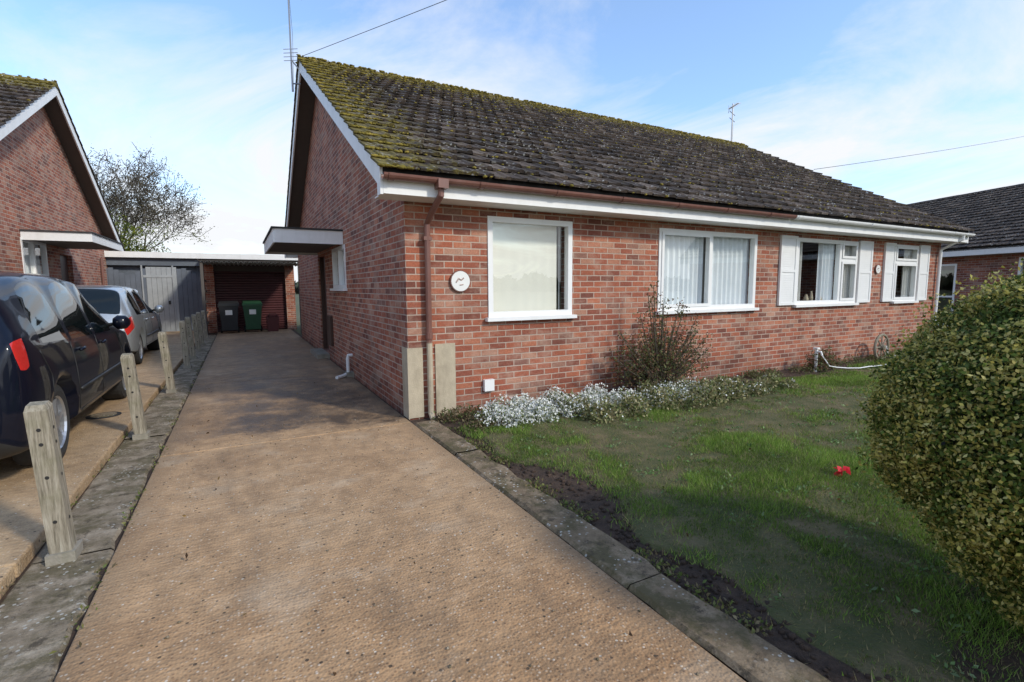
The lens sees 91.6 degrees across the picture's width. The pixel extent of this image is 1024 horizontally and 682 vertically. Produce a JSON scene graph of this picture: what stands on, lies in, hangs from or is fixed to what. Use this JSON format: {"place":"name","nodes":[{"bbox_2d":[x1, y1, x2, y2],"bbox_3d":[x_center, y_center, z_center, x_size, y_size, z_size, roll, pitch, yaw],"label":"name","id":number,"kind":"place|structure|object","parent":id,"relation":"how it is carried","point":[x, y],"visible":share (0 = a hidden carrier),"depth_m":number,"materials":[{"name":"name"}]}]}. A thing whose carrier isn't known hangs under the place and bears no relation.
{"place":"outdoors","nodes":[
{"label":"outdoors","id":0,"kind":"place"},
{"bbox_2d":[0,331,203,598],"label":"neighbour driveway","id":1,"kind":"structure","parent":0,"point":[92,444],"depth_m":4.02,"materials":[{"name":"beige concrete"}]},
{"bbox_2d":[0,271,130,465],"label":"parked car","id":2,"kind":"object","parent":1,"relation":"on","point":[64,345],"visible":0.86,"depth_m":4.19,"materials":[{"name":"black paint"}]},
{"bbox_2d":[85,411,121,418],"bbox_3d":[-4.617,0.839,5.629,0.320,0.012,0.320,-4,7,-28],"label":"drain cover","id":3,"kind":"object","parent":1,"relation":"on","point":[102,415],"visible":1,"depth_m":5.59,"materials":[{"name":"metal"}]},
{"bbox_2d":[75,285,163,363],"bbox_3d":[-8.462,-0.385,10.202,2.075,1.513,4.208,-4,7,-28],"label":"parked car","id":4,"kind":"object","parent":1,"relation":"on","point":[108,303],"visible":0.34,"depth_m":9.19,"materials":[{"name":"silver metal"}]},
{"bbox_2d":[104,251,207,331],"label":"garage","id":5,"kind":"structure","parent":0,"point":[169,283],"depth_m":16.78,"materials":[{"name":"metal"}]},
{"bbox_2d":[207,294,301,334],"bbox_3d":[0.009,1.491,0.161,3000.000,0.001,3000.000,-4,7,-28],"label":"ground","id":6,"kind":"structure","parent":0,"point":[298,330],"depth_m":29.66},
{"bbox_2d":[0,106,108,284],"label":"brick walls","id":7,"kind":"structure","parent":6,"relation":"on","point":[40,188],"depth_m":11.13,"materials":[{"name":"red brick"}]},
{"bbox_2d":[20,237,68,281],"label":"windows","id":8,"kind":"structure","parent":7,"relation":"attached to","point":[30,256],"depth_m":10.49,"materials":[{"name":"white plastic"}]},
{"bbox_2d":[0,80,123,250],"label":"roof structure","id":9,"kind":"object","parent":7,"relation":"on","point":[51,101],"visible":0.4,"depth_m":12.51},
{"bbox_2d":[0,73,58,88],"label":"ridge tiles","id":10,"kind":"object","parent":9,"relation":"on","point":[21,77],"visible":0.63,"depth_m":10.90,"materials":[{"name":"tile"}]},
{"bbox_2d":[0,75,125,250],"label":"roof tiles","id":11,"kind":"object","parent":9,"relation":"on","point":[22,96],"visible":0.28,"depth_m":10.16,"materials":[{"name":"tile"}]},
{"bbox_2d":[0,73,56,100],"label":"roof moss","id":12,"kind":"object","parent":11,"relation":"on","point":[29,77],"visible":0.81,"depth_m":10.92,"materials":[{"name":"green plant"}]},
{"bbox_2d":[19,229,122,250],"bbox_3d":[-9.862,-2.257,11.333,1.128,0.200,3.050,-4,7,-28],"label":"porch canopy","id":13,"kind":"object","parent":7,"relation":"attached to","point":[76,240],"visible":1,"depth_m":10.26,"materials":[{"name":"white paint"}]},
{"bbox_2d":[100,258,104,284],"bbox_3d":[-12.596,-1.391,15.393,0.065,2.300,0.065,5,8,39],"label":"downpipe","id":14,"kind":"object","parent":7,"relation":"attached to","point":[102,271],"visible":0.35,"depth_m":15.29,"materials":[{"name":"brown plastic"}]},
{"bbox_2d":[109,206,168,251],"bbox_3d":[-24.273,-4.989,28.530,8.215,6.629,3.850,-4,7,-28],"label":"hedge","id":15,"kind":"object","parent":6,"relation":"on","point":[137,247],"visible":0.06,"depth_m":29.37,"materials":[{"name":"green plant"}]},
{"bbox_2d":[87,143,214,250],"bbox_3d":[-25.308,-7.436,30.930,12.152,11.589,12.429,-4,7,-28],"label":"tree","id":16,"kind":"object","parent":6,"relation":"on","point":[146,208],"visible":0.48,"depth_m":31.82,"materials":[{"name":"brown plant"}]},
{"bbox_2d":[195,253,301,333],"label":"garage","id":17,"kind":"structure","parent":6,"relation":"on","point":[267,281],"depth_m":17.51,"materials":[{"name":"brick"}]},
{"bbox_2d":[294,280,298,293],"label":"distant trees","id":18,"kind":"object","parent":6,"relation":"on","point":[296,287],"depth_m":140.77,"materials":[{"name":"green plant"}]},
{"bbox_2d":[298,95,940,420],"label":"brick walls","id":19,"kind":"structure","parent":6,"relation":"on","point":[376,310],"depth_m":6.96,"materials":[{"name":"red brick"}]},
{"bbox_2d":[263,226,342,254],"bbox_3d":[-4.146,-1.895,9.655,1.108,0.250,3.225,-4,7,-28],"label":"porch canopy","id":20,"kind":"object","parent":19,"relation":"attached to","point":[294,240],"visible":1,"depth_m":8.44,"materials":[{"name":"white paint"}]},
{"bbox_2d":[310,257,333,358],"bbox_3d":[-4.064,-0.725,10.695,0.390,2.200,1.800,-4,7,-28],"label":"side door","id":21,"kind":"structure","parent":19,"relation":"attached to","point":[328,338],"depth_m":11.30,"materials":[{"name":"wood"}]},
{"bbox_2d":[335,354,353,378],"bbox_3d":[-2.757,0.427,8.293,0.212,0.408,0.424,0,6,7],"label":"waste pipe","id":22,"kind":"object","parent":19,"relation":"attached to","point":[348,373],"visible":0.98,"depth_m":8.34,"materials":[{"name":"white plastic"}]},
{"bbox_2d":[449,270,469,291],"bbox_3d":[-0.598,-0.692,5.758,0.250,0.250,0.046,-4,7,-28],"label":"wall plaque","id":23,"kind":"object","parent":19,"relation":"attached to","point":[459,281],"depth_m":5.74,"materials":[{"name":"white ceramic"}]},
{"bbox_2d":[381,172,796,419],"bbox_3d":[1.552,-0.536,6.697,6.580,2.619,0.487,-4,7,-28],"label":"gutter and downpipe","id":24,"kind":"object","parent":19,"relation":"attached to","point":[441,185],"visible":1,"depth_m":5.58,"materials":[{"name":"plastic"}]},
{"bbox_2d":[330,216,918,321],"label":"windows","id":25,"kind":"structure","parent":19,"relation":"attached to","point":[521,268],"depth_m":7.61,"materials":[{"name":"white plastic"}]},
{"bbox_2d":[660,231,918,307],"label":"window sashes","id":26,"kind":"object","parent":25,"relation":"attached to","point":[664,233],"depth_m":7.79,"materials":[{"name":"white plastic"}]},
{"bbox_2d":[777,235,930,305],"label":"shutters","id":27,"kind":"object","parent":25,"relation":"attached to","point":[787,270],"visible":1,"depth_m":9.84,"materials":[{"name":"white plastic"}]},
{"bbox_2d":[285,62,968,257],"bbox_3d":[1.645,-4.095,12.962,13.130,3.495,11.720,-4,7,-28],"label":"roof structure","id":28,"kind":"object","parent":19,"relation":"attached to","point":[308,89],"visible":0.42,"depth_m":7.05,"materials":[{"name":"white paint"}]},
{"bbox_2d":[283,0,300,91],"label":"tv aerial","id":29,"kind":"object","parent":28,"relation":"attached to","point":[291,61],"visible":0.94,"depth_m":9.68,"materials":[{"name":"grey metal"}]},
{"bbox_2d":[285,58,974,230],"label":"roof tiles","id":30,"kind":"object","parent":28,"relation":"attached to","point":[740,196],"visible":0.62,"depth_m":8.44,"materials":[{"name":"tile"}]},
{"bbox_2d":[297,56,732,142],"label":"ridge tiles","id":31,"kind":"object","parent":30,"relation":"on","point":[471,90],"visible":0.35,"depth_m":10.93,"materials":[{"name":"tile"}]},
{"bbox_2d":[295,54,954,228],"bbox_3d":[3.026,-3.999,10.412,13.260,3.362,6.154,-4,7,-28],"label":"roof moss","id":32,"kind":"object","parent":30,"relation":"on","point":[455,87],"visible":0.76,"depth_m":8.81,"materials":[{"name":"green plant"}]},
{"bbox_2d":[728,103,739,140],"bbox_3d":[7.059,-6.801,15.941,0.318,1.622,0.591,0,6,5],"label":"tv aerial","id":33,"kind":"object","parent":28,"relation":"attached to","point":[732,106],"visible":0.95,"depth_m":15.97,"materials":[{"name":"grey metal"}]},
{"bbox_2d":[794,215,974,319],"bbox_3d":[7.311,-0.958,9.811,6.520,2.515,0.472,-4,7,-28],"label":"white gutter","id":34,"kind":"object","parent":28,"relation":"attached to","point":[828,220],"visible":0.92,"depth_m":9.78,"materials":[{"name":"paint"}]},
{"bbox_2d":[874,265,880,273],"bbox_3d":[7.400,-1.452,10.071,0.180,0.180,0.043,-4,7,-28],"label":"wall plaque","id":35,"kind":"object","parent":19,"relation":"attached to","point":[877,268],"depth_m":10.05,"materials":[{"name":"white ceramic"}]},
{"bbox_2d":[556,227,835,309],"bbox_3d":[3.206,-0.888,10.465,11.930,2.425,4.040,-4,7,-28],"label":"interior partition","id":36,"kind":"object","parent":6,"relation":"on","point":[809,247],"depth_m":11.46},
{"bbox_2d":[936,266,954,320],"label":"door","id":37,"kind":"structure","parent":6,"relation":"on","point":[946,281],"depth_m":21.16,"materials":[{"name":"white plastic"}]},
{"bbox_2d":[938,253,1023,327],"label":"brick walls","id":38,"kind":"structure","parent":6,"relation":"on","point":[981,267],"depth_m":15.92,"materials":[{"name":"red brick"}]},
{"bbox_2d":[917,186,1023,257],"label":"roof structure","id":39,"kind":"object","parent":38,"relation":"attached to","point":[988,250],"visible":0.02,"depth_m":15.52,"materials":[{"name":"white paint"}]},
{"bbox_2d":[908,185,1023,248],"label":"roof tiles","id":40,"kind":"object","parent":39,"relation":"attached to","point":[973,214],"visible":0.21,"depth_m":17.86,"materials":[{"name":"grey tile"}]},
{"bbox_2d":[907,183,1023,204],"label":"ridge tiles","id":41,"kind":"object","parent":40,"relation":"on","point":[968,193],"visible":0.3,"depth_m":21.07,"materials":[{"name":"grey tile"}]},
{"bbox_2d":[938,257,1023,324],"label":"windows","id":42,"kind":"structure","parent":38,"relation":"attached to","point":[955,273],"depth_m":16.69,"materials":[{"name":"white plastic"}]},
{"bbox_3d":[30.858,-6.855,27.796,1.000,10.300,0.277,-4,7,-28],"label":"telegraph pole","id":43,"kind":"object","parent":6,"relation":"on","visible":0},
{"bbox_2d":[814,136,1023,169],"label":"overhead wire","id":44,"kind":"object","parent":43,"relation":"attached to","point":[910,155],"visible":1,"depth_m":16.87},
{"bbox_2d":[54,329,745,681],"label":"driveway","id":45,"kind":"structure","parent":0,"point":[276,581],"depth_m":2.63,"materials":[{"name":"brown concrete"}]},
{"bbox_2d":[218,301,239,332],"bbox_3d":[-9.481,-0.800,16.695,0.613,1.069,0.713,-4,7,-28],"label":"wheelie bin","id":46,"kind":"object","parent":45,"relation":"on","point":[228,311],"visible":1,"depth_m":16.47,"materials":[{"name":"black plastic"}]},
{"bbox_2d":[242,300,262,331],"bbox_3d":[-8.915,-0.849,17.116,0.613,1.069,0.713,-4,7,-28],"label":"wheelie bin","id":47,"kind":"object","parent":45,"relation":"on","point":[252,310],"visible":1,"depth_m":16.89,"materials":[{"name":"green plastic"}]},
{"bbox_2d":[266,313,278,330],"bbox_3d":[-8.375,-0.664,17.425,0.422,0.628,0.430,-4,7,-28],"label":"recycling box","id":48,"kind":"object","parent":45,"relation":"on","point":[272,320],"visible":0.98,"depth_m":17.29,"materials":[{"name":"red plastic"}]},
{"bbox_2d":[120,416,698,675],"bbox_3d":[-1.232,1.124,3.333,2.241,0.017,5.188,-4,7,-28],"label":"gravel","id":49,"kind":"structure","parent":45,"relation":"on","point":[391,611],"depth_m":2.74,"materials":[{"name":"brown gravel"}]},
{"bbox_2d":[182,372,948,675],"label":"fallen leaves","id":50,"kind":"object","parent":45,"relation":"on","point":[334,673],"visible":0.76,"depth_m":3.29,"materials":[{"name":"brown plant"}]},
{"bbox_2d":[0,330,1023,681],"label":"soil","id":51,"kind":"structure","parent":0,"point":[792,648],"depth_m":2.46,"materials":[{"name":"brown soil"}]},
{"bbox_2d":[0,335,215,681],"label":"concrete margin","id":52,"kind":"object","parent":51,"relation":"on","point":[41,603],"visible":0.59,"depth_m":2.68,"materials":[{"name":"grey concrete"}]},
{"bbox_2d":[23,400,82,566],"bbox_3d":[-2.501,0.777,2.715,0.160,0.903,0.135,-4,7,-28],"label":"fence post","id":53,"kind":"object","parent":52,"relation":"on","point":[64,545],"visible":0.95,"depth_m":2.68,"materials":[{"name":"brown wood"}]},
{"bbox_2d":[120,353,150,439],"bbox_3d":[-3.733,0.558,4.937,0.174,0.878,0.135,-4,7,-28],"label":"fence post","id":54,"kind":"object","parent":52,"relation":"on","point":[134,397],"visible":0.94,"depth_m":4.90,"materials":[{"name":"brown wood"}]},
{"bbox_2d":[158,331,177,392],"bbox_3d":[-4.923,0.316,7.122,0.174,0.905,0.135,-4,7,-28],"label":"fence post","id":55,"kind":"object","parent":52,"relation":"on","point":[167,363],"visible":0.91,"depth_m":7.07,"materials":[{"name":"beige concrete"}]},
{"bbox_2d":[179,320,191,368],"bbox_3d":[-6.137,0.076,9.352,0.145,0.919,0.135,-4,7,-28],"label":"fence post","id":56,"kind":"object","parent":52,"relation":"on","point":[184,343],"visible":0.92,"depth_m":9.31,"materials":[{"name":"grey concrete"}]},
{"bbox_2d":[185,317,196,358],"bbox_3d":[-6.871,-0.059,10.653,0.168,0.919,0.135,-4,7,-28],"label":"fence post","id":57,"kind":"object","parent":52,"relation":"on","point":[193,355],"visible":0.94,"depth_m":10.61,"materials":[{"name":"grey concrete"}]},
{"bbox_2d":[191,314,201,350],"bbox_3d":[-7.580,-0.190,11.968,0.167,0.906,0.135,-4,7,-28],"label":"fence post","id":58,"kind":"object","parent":52,"relation":"on","point":[196,332],"visible":0.92,"depth_m":11.93,"materials":[{"name":"grey concrete"}]},
{"bbox_2d":[196,312,205,344],"bbox_3d":[-8.302,-0.323,13.276,0.169,0.899,0.135,-4,7,-28],"label":"fence post","id":59,"kind":"object","parent":52,"relation":"on","point":[200,328],"visible":0.89,"depth_m":13.24,"materials":[{"name":"grey concrete"}]},
{"bbox_2d":[201,310,208,339],"bbox_3d":[-9.059,-0.462,14.679,0.151,0.883,0.135,-4,7,-28],"label":"fence post","id":60,"kind":"object","parent":52,"relation":"on","point":[204,325],"visible":0.9,"depth_m":14.64,"materials":[{"name":"grey concrete"}]},
{"bbox_2d":[0,361,771,653],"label":"kerb weeds","id":61,"kind":"object","parent":51,"relation":"on","point":[668,571],"visible":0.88,"depth_m":2.67,"materials":[{"name":"green plant"}]},
{"bbox_2d":[402,343,494,419],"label":"rendered plinth","id":62,"kind":"structure","parent":51,"relation":"on","point":[413,385],"depth_m":5.73,"materials":[{"name":"beige concrete"}]},
{"bbox_2d":[433,403,523,435],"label":"bedding plants","id":63,"kind":"object","parent":51,"relation":"on","point":[458,414],"visible":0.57,"depth_m":5.50,"materials":[{"name":"green plant"}]},
{"bbox_2d":[474,383,638,428],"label":"alyssum flowers","id":64,"kind":"object","parent":51,"relation":"on","point":[538,409],"visible":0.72,"depth_m":5.54,"materials":[{"name":"white plant"}]},
{"bbox_2d":[415,420,830,681],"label":"kerb","id":65,"kind":"structure","parent":51,"relation":"on","point":[740,649],"depth_m":2.46,"materials":[{"name":"grey concrete"}]},
{"bbox_2d":[603,280,714,393],"bbox_3d":[2.028,-0.035,6.848,1.974,1.595,0.850,-4,7,-28],"label":"garden shrub","id":66,"kind":"object","parent":51,"relation":"on","point":[661,363],"visible":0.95,"depth_m":6.78,"materials":[{"name":"green plant"}]},
{"bbox_2d":[633,376,709,409],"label":"alyssum flowers","id":67,"kind":"object","parent":51,"relation":"on","point":[678,388],"visible":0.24,"depth_m":6.42,"materials":[{"name":"white plant"}]},
{"bbox_2d":[552,372,800,424],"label":"bedding plants","id":68,"kind":"object","parent":51,"relation":"on","point":[723,388],"visible":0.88,"depth_m":6.16,"materials":[{"name":"green plant"}]},
{"bbox_2d":[741,350,897,378],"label":"bedding plants","id":69,"kind":"object","parent":51,"relation":"on","point":[753,373],"visible":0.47,"depth_m":8.63,"materials":[{"name":"green plant"}]},
{"bbox_2d":[803,346,840,370],"bbox_3d":[5.436,0.314,8.746,0.764,0.478,0.485,-4,7,-28],"label":"garden shrub","id":70,"kind":"object","parent":51,"relation":"on","point":[821,363],"visible":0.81,"depth_m":8.67,"materials":[{"name":"green plant"}]},
{"bbox_2d":[813,346,895,371],"bbox_3d":[6.575,0.272,9.097,2.750,0.430,0.589,-4,7,-28],"label":"garden hose","id":71,"kind":"object","parent":51,"relation":"on","point":[817,352],"visible":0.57,"depth_m":8.65,"materials":[{"name":"white plastic"}]},
{"bbox_2d":[873,333,889,357],"bbox_3d":[7.381,0.122,9.936,0.552,0.552,0.110,-4,7,-28],"label":"wagon wheel","id":72,"kind":"object","parent":51,"relation":"on","point":[881,346],"visible":0.82,"depth_m":9.90,"materials":[{"name":"brown wood"}]},
{"bbox_3d":[13.021,-2.054,0.118,1.000,6.900,0.277,-4,7,-28],"label":"telegraph pole","id":73,"kind":"object","parent":51,"relation":"on","visible":0},
{"bbox_2d":[303,0,445,55],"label":"overhead wire","id":74,"kind":"object","parent":73,"relation":"attached to","point":[376,27],"visible":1,"depth_m":8.65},
{"bbox_2d":[0,0,1023,281],"label":"sky","id":75,"kind":"structure","parent":0,"point":[205,85],"materials":[{"name":"blue"}]},
{"bbox_2d":[454,359,1023,681],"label":"lawn","id":76,"kind":"structure","parent":0,"point":[853,644],"depth_m":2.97,"materials":[{"name":"green plant"}]},
{"bbox_2d":[490,384,1009,681],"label":"lawn weeds","id":77,"kind":"object","parent":76,"relation":"on","point":[898,598],"visible":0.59,"depth_m":3.70,"materials":[{"name":"green plant"}]},
{"bbox_2d":[833,466,850,476],"bbox_3d":[2.514,0.997,3.798,0.123,0.099,0.093,4,8,38],"label":"red leaf","id":78,"kind":"object","parent":76,"relation":"on","point":[846,469],"visible":0.94,"depth_m":3.79,"materials":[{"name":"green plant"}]},
{"bbox_2d":[852,258,1023,629],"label":"variegated bush","id":79,"kind":"object","parent":76,"relation":"on","point":[948,432],"visible":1,"depth_m":1.98,"materials":[{"name":"green plant"}]}
]}

